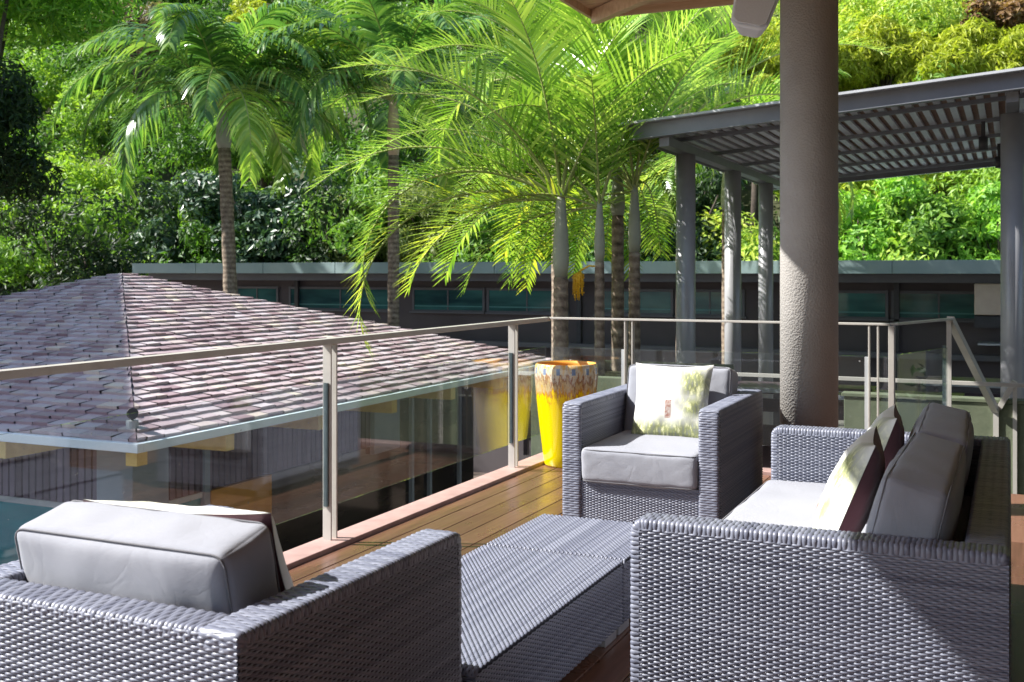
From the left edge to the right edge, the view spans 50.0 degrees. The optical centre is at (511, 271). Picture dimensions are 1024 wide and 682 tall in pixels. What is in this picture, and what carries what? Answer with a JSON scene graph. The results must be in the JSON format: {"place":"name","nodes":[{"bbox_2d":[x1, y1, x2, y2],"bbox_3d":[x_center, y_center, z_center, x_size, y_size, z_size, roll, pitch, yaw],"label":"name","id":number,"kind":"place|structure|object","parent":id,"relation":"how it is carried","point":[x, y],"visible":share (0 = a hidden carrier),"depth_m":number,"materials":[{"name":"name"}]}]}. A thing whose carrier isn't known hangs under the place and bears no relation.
{"place":"outdoors","nodes":[
{"label":"outdoors","id":0,"kind":"place"},
{"bbox_2d":[0,273,550,564],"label":"pavilion","id":1,"kind":"structure","parent":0,"point":[258,451],"depth_m":12.08,"materials":[{"name":"grey tile"}]},
{"bbox_2d":[0,495,63,564],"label":"window","id":2,"kind":"structure","parent":1,"relation":"in","point":[15,512],"depth_m":10.71,"materials":[{"name":"blue glass"}]},
{"bbox_2d":[126,408,138,430],"bbox_3d":[-3.134,1.223,9.065,0.099,0.214,0.156,0,0,-22],"label":"roof floodlight","id":3,"kind":"object","parent":1,"relation":"on","point":[132,423],"visible":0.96,"depth_m":9.04,"materials":[{"name":"metal"}]},
{"bbox_2d":[169,489,211,505],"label":"window","id":4,"kind":"structure","parent":1,"relation":"in","point":[194,499],"depth_m":10.78,"materials":[{"name":"glass"}]},
{"bbox_2d":[210,474,271,514],"bbox_3d":[-2.846,3.225,11.487,0.075,2.050,0.990,0,0,24],"label":"door","id":5,"kind":"structure","parent":1,"relation":"in","point":[252,494],"depth_m":11.54,"materials":[{"name":"brown wood"}]},
{"bbox_2d":[271,387,472,551],"bbox_3d":[-1.615,2.857,14.244,0.050,2.785,4.950,0,0,24],"label":"window","id":6,"kind":"structure","parent":1,"relation":"in","point":[366,491],"depth_m":14.04,"materials":[{"name":"clear glass"}]},
{"bbox_2d":[473,472,486,478],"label":"courtyard ground","id":7,"kind":"structure","parent":0,"point":[476,474],"depth_m":23.02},
{"bbox_2d":[0,56,64,206],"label":"tree","id":8,"kind":"object","parent":7,"relation":"on","point":[16,100],"visible":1,"depth_m":24.82,"materials":[{"name":"green plant"}]},
{"bbox_2d":[0,0,145,66],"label":"tree","id":9,"kind":"object","parent":7,"relation":"on","point":[32,14],"visible":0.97,"depth_m":27.40,"materials":[{"name":"green plant"}]},
{"bbox_2d":[0,176,176,291],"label":"tree","id":10,"kind":"object","parent":7,"relation":"on","point":[77,268],"visible":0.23,"depth_m":29.42,"materials":[{"name":"green plant"}]},
{"bbox_2d":[50,0,378,293],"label":"palm tree","id":11,"kind":"object","parent":7,"relation":"on","point":[233,64],"visible":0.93,"depth_m":20.71,"materials":[{"name":"green plant"}]},
{"bbox_2d":[228,0,537,326],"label":"palm tree","id":12,"kind":"object","parent":7,"relation":"on","point":[385,38],"visible":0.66,"depth_m":21.11,"materials":[{"name":"green plant"}]},
{"bbox_2d":[0,208,975,295],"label":"ground cover","id":13,"kind":"object","parent":7,"relation":"on","point":[17,289],"visible":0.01,"depth_m":38.22,"materials":[{"name":"green plant"}]},
{"bbox_2d":[518,368,534,454],"bbox_3d":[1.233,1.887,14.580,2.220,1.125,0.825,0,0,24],"label":"column","id":14,"kind":"structure","parent":7,"relation":"on","point":[526,373],"depth_m":14.68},
{"bbox_2d":[384,0,730,360],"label":"palm tree","id":15,"kind":"object","parent":7,"relation":"on","point":[549,4],"visible":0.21,"depth_m":15.47,"materials":[{"name":"green plant"}]},
{"bbox_2d":[490,4,891,208],"bbox_3d":[2.423,-0.108,14.644,5.067,8.715,5.108,0,0,24],"label":"palm tree","id":16,"kind":"object","parent":7,"relation":"on","point":[716,94],"visible":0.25,"depth_m":14.06,"materials":[{"name":"green plant"}]},
{"bbox_2d":[605,68,859,363],"bbox_3d":[3.499,0.322,18.781,4.852,7.856,4.535,0,0,24],"label":"palm tree","id":17,"kind":"object","parent":7,"relation":"on","point":[754,101],"visible":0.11,"depth_m":18.30,"materials":[{"name":"green plant"}]},
{"bbox_2d":[838,420,843,427],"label":"terrace","id":18,"kind":"structure","parent":7,"relation":"on","point":[840,423],"depth_m":17.67,"materials":[{"name":"grey"}]},
{"bbox_2d":[531,360,733,455],"bbox_3d":[1.226,1.700,10.727,1.470,1.500,1.850,0,0,24],"label":"planter box","id":19,"kind":"object","parent":18,"relation":"on","point":[610,379],"visible":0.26,"depth_m":10.18,"materials":[{"name":"concrete"}]},
{"bbox_2d":[307,0,726,360],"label":"palm tree","id":20,"kind":"object","parent":19,"relation":"in","point":[534,54],"visible":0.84,"depth_m":10.60,"materials":[{"name":"green plant"}]},
{"bbox_2d":[428,17,722,375],"bbox_3d":[0.678,-0.714,11.054,3.088,3.527,2.685,0,0,-43],"label":"palm tree","id":21,"kind":"object","parent":19,"relation":"in","point":[596,86],"visible":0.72,"depth_m":10.76,"materials":[{"name":"green plant"}]},
{"bbox_2d":[440,1,714,370],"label":"palm tree","id":22,"kind":"object","parent":19,"relation":"in","point":[617,293],"visible":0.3,"depth_m":11.62,"materials":[{"name":"green plant"}]},
{"bbox_2d":[459,0,746,367],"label":"palm tree","id":23,"kind":"object","parent":19,"relation":"in","point":[648,146],"visible":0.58,"depth_m":11.12,"materials":[{"name":"green plant"}]},
{"bbox_2d":[737,380,876,467],"bbox_3d":[3.362,1.887,12.736,1.620,1.125,0.825,0,0,24],"label":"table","id":24,"kind":"object","parent":18,"relation":"on","point":[770,404],"visible":0.13,"depth_m":12.56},
{"bbox_2d":[618,67,1023,424],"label":"pergola","id":25,"kind":"object","parent":18,"relation":"on","point":[962,122],"visible":0.62,"depth_m":11.45,"materials":[{"name":"grey metal"}]},
{"bbox_2d":[737,372,1023,387],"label":"rail","id":26,"kind":"object","parent":18,"relation":"on","point":[970,383],"visible":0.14,"depth_m":8.37,"materials":[{"name":"metal"}]},
{"bbox_2d":[841,391,1023,494],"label":"retaining wall","id":27,"kind":"structure","parent":18,"relation":"on","point":[910,407],"depth_m":8.71,"materials":[{"name":"concrete"}]},
{"bbox_2d":[890,316,1016,493],"bbox_3d":[3.176,1.385,7.837,0.181,2.131,2.110,0,0,42],"label":"stair railing","id":28,"kind":"object","parent":18,"relation":"on","point":[953,328],"visible":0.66,"depth_m":8.08,"materials":[{"name":"metal"}]},
{"bbox_2d":[0,0,1008,294],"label":"hillside","id":29,"kind":"structure","parent":0,"point":[50,70],"depth_m":37.74,"materials":[{"name":"green plant"}]},
{"bbox_2d":[81,0,183,175],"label":"tree","id":30,"kind":"object","parent":29,"relation":"on","point":[143,20],"visible":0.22,"depth_m":45.84,"materials":[{"name":"green plant"}]},
{"bbox_2d":[129,169,245,281],"bbox_3d":[-9.916,-0.543,35.192,4.044,5.310,3.694,0,0,24],"label":"shrub","id":31,"kind":"object","parent":29,"relation":"on","point":[163,239],"visible":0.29,"depth_m":34.09,"materials":[{"name":"green plant"}]},
{"bbox_2d":[222,0,292,190],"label":"tree","id":32,"kind":"object","parent":29,"relation":"on","point":[243,5],"visible":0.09,"depth_m":40.90,"materials":[{"name":"green plant"}]},
{"bbox_2d":[202,156,331,262],"bbox_3d":[-7.201,-0.694,33.576,3.990,5.621,3.342,0,0,24],"label":"shrub","id":33,"kind":"object","parent":29,"relation":"on","point":[257,211],"visible":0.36,"depth_m":32.77,"materials":[{"name":"green plant"}]},
{"bbox_2d":[281,175,367,262],"bbox_3d":[-5.334,-0.230,32.222,2.981,5.076,3.109,0,0,24],"label":"tree","id":34,"kind":"object","parent":29,"relation":"on","point":[325,209],"visible":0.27,"depth_m":31.50,"materials":[{"name":"green plant"}]},
{"bbox_2d":[318,169,426,262],"bbox_3d":[-4.049,-0.736,32.761,2.861,4.787,3.740,0,0,64],"label":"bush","id":35,"kind":"object","parent":29,"relation":"on","point":[379,257],"visible":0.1,"depth_m":31.99,"materials":[{"name":"green plant"}]},
{"bbox_2d":[383,181,477,261],"bbox_3d":[-2.195,-0.225,31.215,2.970,4.669,3.328,0,0,-10],"label":"bush","id":36,"kind":"object","parent":29,"relation":"on","point":[404,232],"visible":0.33,"depth_m":30.35,"materials":[{"name":"green plant"}]},
{"bbox_2d":[422,180,583,273],"bbox_3d":[-0.324,-0.049,29.449,4.689,4.930,3.781,0,0,-11],"label":"tree","id":37,"kind":"object","parent":29,"relation":"on","point":[485,227],"visible":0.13,"depth_m":29.09,"materials":[{"name":"green plant"}]},
{"bbox_2d":[621,157,749,260],"bbox_3d":[4.316,-0.330,27.865,3.881,5.430,3.926,0,0,24],"label":"tree","id":38,"kind":"object","parent":29,"relation":"on","point":[712,183],"visible":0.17,"depth_m":26.82,"materials":[{"name":"green plant"}]},
{"bbox_2d":[713,25,779,232],"bbox_3d":[6.858,-3.525,31.041,2.875,6.911,2.758,0,0,24],"label":"tree","id":39,"kind":"object","parent":29,"relation":"on","point":[773,68],"visible":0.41,"depth_m":30.42,"materials":[{"name":"green plant"}]},
{"bbox_2d":[774,31,872,91],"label":"tree","id":40,"kind":"object","parent":29,"relation":"on","point":[848,57],"visible":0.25,"depth_m":32.23,"materials":[{"name":"green plant"}]},
{"bbox_2d":[838,175,928,259],"bbox_3d":[8.221,-0.051,25.808,2.929,4.816,3.151,0,0,-32],"label":"shrub","id":41,"kind":"object","parent":29,"relation":"on","point":[873,241],"visible":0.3,"depth_m":25.40,"materials":[{"name":"green plant"}]},
{"bbox_2d":[838,13,935,187],"bbox_3d":[11.438,-4.930,33.538,3.601,5.457,3.657,0,0,-27],"label":"tree","id":42,"kind":"object","parent":29,"relation":"on","point":[893,39],"visible":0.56,"depth_m":32.07,"materials":[{"name":"green plant"}]},
{"bbox_2d":[881,188,994,259],"bbox_3d":[9.725,0.251,25.015,2.869,4.439,2.959,0,0,24],"label":"shrub","id":43,"kind":"object","parent":29,"relation":"on","point":[937,218],"visible":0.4,"depth_m":24.32,"materials":[{"name":"green plant"}]},
{"bbox_2d":[893,16,1023,197],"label":"tree","id":44,"kind":"object","parent":29,"relation":"on","point":[966,46],"visible":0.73,"depth_m":30.57,"materials":[{"name":"green plant"}]},
{"bbox_2d":[941,179,999,259],"bbox_3d":[10.684,0.242,24.186,2.778,4.692,2.780,0,0,-12],"label":"shrub","id":45,"kind":"object","parent":29,"relation":"on","point":[985,231],"visible":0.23,"depth_m":24.04,"materials":[{"name":"green plant"}]},
{"bbox_2d":[960,0,1023,39],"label":"tree","id":46,"kind":"object","parent":29,"relation":"on","point":[1010,13],"visible":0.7,"depth_m":35.50,"materials":[{"name":"brown plant"}]},
{"bbox_2d":[985,24,1023,67],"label":"tree","id":47,"kind":"object","parent":29,"relation":"on","point":[1010,41],"visible":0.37,"depth_m":30.12,"materials":[{"name":"green plant"}]},
{"bbox_2d":[132,260,999,472],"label":"long building","id":48,"kind":"structure","parent":0,"point":[965,294],"depth_m":21.63,"materials":[{"name":"metal"}]},
{"bbox_2d":[237,286,278,301],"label":"window","id":49,"kind":"structure","parent":48,"relation":"in","point":[270,293],"depth_m":25.56,"materials":[{"name":"teal glass"}]},
{"bbox_2d":[289,287,387,311],"bbox_3d":[-3.864,0.614,24.646,2.880,0.548,0.097,0,0,24],"label":"window","id":50,"kind":"structure","parent":48,"relation":"in","point":[312,298],"depth_m":24.66,"materials":[{"name":"teal glass"}]},
{"bbox_2d":[409,287,484,313],"bbox_3d":[-1.382,0.614,23.520,1.830,0.548,0.097,0,0,24],"label":"window","id":51,"kind":"structure","parent":48,"relation":"in","point":[428,300],"depth_m":23.53,"materials":[{"name":"teal glass"}]},
{"bbox_2d":[485,288,570,315],"bbox_3d":[0.303,0.614,22.756,1.930,0.548,0.097,0,0,24],"label":"window","id":52,"kind":"structure","parent":48,"relation":"in","point":[523,302],"depth_m":22.84,"materials":[{"name":"teal glass"}]},
{"bbox_2d":[593,289,674,316],"bbox_3d":[2.420,0.614,21.796,1.680,0.548,0.097,0,0,24],"label":"window","id":53,"kind":"structure","parent":48,"relation":"in","point":[653,302],"depth_m":21.66,"materials":[{"name":"teal glass"}]},
{"bbox_2d":[673,289,746,318],"bbox_3d":[3.809,0.614,21.166,1.430,0.548,0.097,0,0,24],"label":"window","id":54,"kind":"structure","parent":48,"relation":"in","point":[707,301],"depth_m":21.17,"materials":[{"name":"teal glass"}]},
{"bbox_2d":[779,290,888,320],"bbox_3d":[5.926,0.614,20.205,1.980,0.548,0.097,0,0,24],"label":"window","id":55,"kind":"structure","parent":48,"relation":"in","point":[868,305],"depth_m":20.01,"materials":[{"name":"teal glass"}]},
{"bbox_2d":[889,291,974,322],"bbox_3d":[7.565,0.614,19.461,1.680,0.548,0.097,0,0,24],"label":"window","id":56,"kind":"structure","parent":48,"relation":"in","point":[919,305],"depth_m":19.51,"materials":[{"name":"teal glass"}]},
{"bbox_2d":[838,388,964,419],"bbox_3d":[4.107,1.887,11.959,1.520,1.125,0.825,0,0,24],"label":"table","id":57,"kind":"object","parent":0,"point":[840,411],"visible":0.06,"depth_m":12.00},
{"bbox_2d":[923,376,999,397],"bbox_3d":[5.935,1.887,13.326,1.720,1.125,0.825,0,0,24],"label":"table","id":58,"kind":"object","parent":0,"point":[934,387],"visible":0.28,"depth_m":13.31,"materials":[{"name":"grey"}]},
{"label":"deck slab","id":59,"kind":"structure","parent":0,"visible":0},
{"bbox_2d":[283,452,770,569],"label":"deck kerb","id":60,"kind":"structure","parent":59,"relation":"on","point":[305,552],"depth_m":6.06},
{"bbox_2d":[0,317,550,540],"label":"glass railing","id":61,"kind":"object","parent":60,"relation":"on","point":[330,438],"visible":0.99,"depth_m":5.43,"materials":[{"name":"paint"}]},
{"bbox_2d":[549,317,894,445],"bbox_3d":[1.347,0.830,7.509,2.410,1.000,0.090,0,0,24],"label":"glass railing","id":62,"kind":"object","parent":60,"relation":"on","point":[891,365],"visible":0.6,"depth_m":7.09,"materials":[{"name":"paint"}]},
{"bbox_2d":[288,464,1023,681],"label":"deck","id":63,"kind":"structure","parent":59,"relation":"on","point":[485,516],"depth_m":5.69,"materials":[{"name":"brown wood"}]},
{"bbox_2d":[0,500,461,681],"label":"armchair","id":64,"kind":"object","parent":63,"relation":"on","point":[96,592],"visible":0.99,"depth_m":2.32,"materials":[{"name":"wicker"}]},
{"bbox_2d":[83,499,292,592],"bbox_3d":[-0.724,0.714,2.623,0.524,0.432,0.138,-1,24,21],"label":"throw pillow","id":65,"kind":"object","parent":64,"relation":"on","point":[284,576],"visible":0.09,"depth_m":2.50,"materials":[{"name":"white fabric"}]},
{"bbox_2d":[461,545,623,681],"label":"coffee table","id":66,"kind":"object","parent":63,"relation":"on","point":[532,616],"visible":0.5,"depth_m":3.60,"materials":[{"name":"wicker"}]},
{"bbox_2d":[487,513,632,634],"bbox_3d":[0.280,1.204,4.442,0.569,0.292,0.605,0,0,24],"label":"coffee table","id":67,"kind":"object","parent":63,"relation":"on","point":[584,537],"visible":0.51,"depth_m":4.35,"materials":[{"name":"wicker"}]},
{"bbox_2d":[534,361,597,467],"bbox_3d":[0.381,0.994,7.690,0.446,0.711,0.446,0,0,24],"label":"plant pot","id":68,"kind":"object","parent":63,"relation":"on","point":[558,384],"visible":0.7,"depth_m":7.53,"materials":[{"name":"ceramic"}]},
{"bbox_2d":[562,364,762,521],"bbox_3d":[0.850,0.940,6.024,0.837,0.819,1.073,0,0,24],"label":"armchair","id":69,"kind":"object","parent":63,"relation":"on","point":[614,469],"visible":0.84,"depth_m":5.65,"materials":[{"name":"wicker"}]},
{"bbox_2d":[631,363,713,437],"bbox_3d":[0.881,0.720,6.057,0.440,0.440,0.128,0,-20,20],"label":"throw pillow","id":70,"kind":"object","parent":69,"relation":"on","point":[671,401],"visible":0.91,"depth_m":6.01,"materials":[{"name":"white fabric"}]},
{"bbox_2d":[780,0,837,427],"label":"round pillar","id":71,"kind":"structure","parent":63,"relation":"on","point":[808,212],"depth_m":6.16,"materials":[{"name":"paint"}]},
{"bbox_2d":[630,402,1010,681],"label":"sofa","id":72,"kind":"object","parent":63,"relation":"on","point":[768,582],"visible":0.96,"depth_m":2.88,"materials":[{"name":"wicker"}]},
{"bbox_2d":[813,426,884,532],"bbox_3d":[1.071,0.725,3.500,0.158,0.450,0.450,23,7,17],"label":"throw pillow","id":73,"kind":"object","parent":72,"relation":"on","point":[846,500],"visible":0.66,"depth_m":3.33,"materials":[{"name":"white fabric"}]},
{"bbox_2d":[867,404,904,520],"bbox_3d":[1.349,0.725,4.088,0.155,0.450,0.450,21,6,17],"label":"throw pillow","id":74,"kind":"object","parent":72,"relation":"on","point":[888,423],"visible":0.26,"depth_m":3.89,"materials":[{"name":"beige fabric"}]},
{"bbox_3d":[5.555,-0.300,-1.916,5.300,3.300,13.100,0,0,24],"label":"villa","id":75,"kind":"object","parent":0,"visible":0},
{"bbox_2d":[559,0,733,23],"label":"deck roof","id":76,"kind":"structure","parent":75,"relation":"on","point":[598,11],"depth_m":8.57,"materials":[{"name":"brown wood"}]},
{"bbox_2d":[731,0,778,37],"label":"outdoor speaker","id":77,"kind":"object","parent":76,"relation":"hanging from","point":[750,18],"visible":1,"depth_m":6.50}
]}

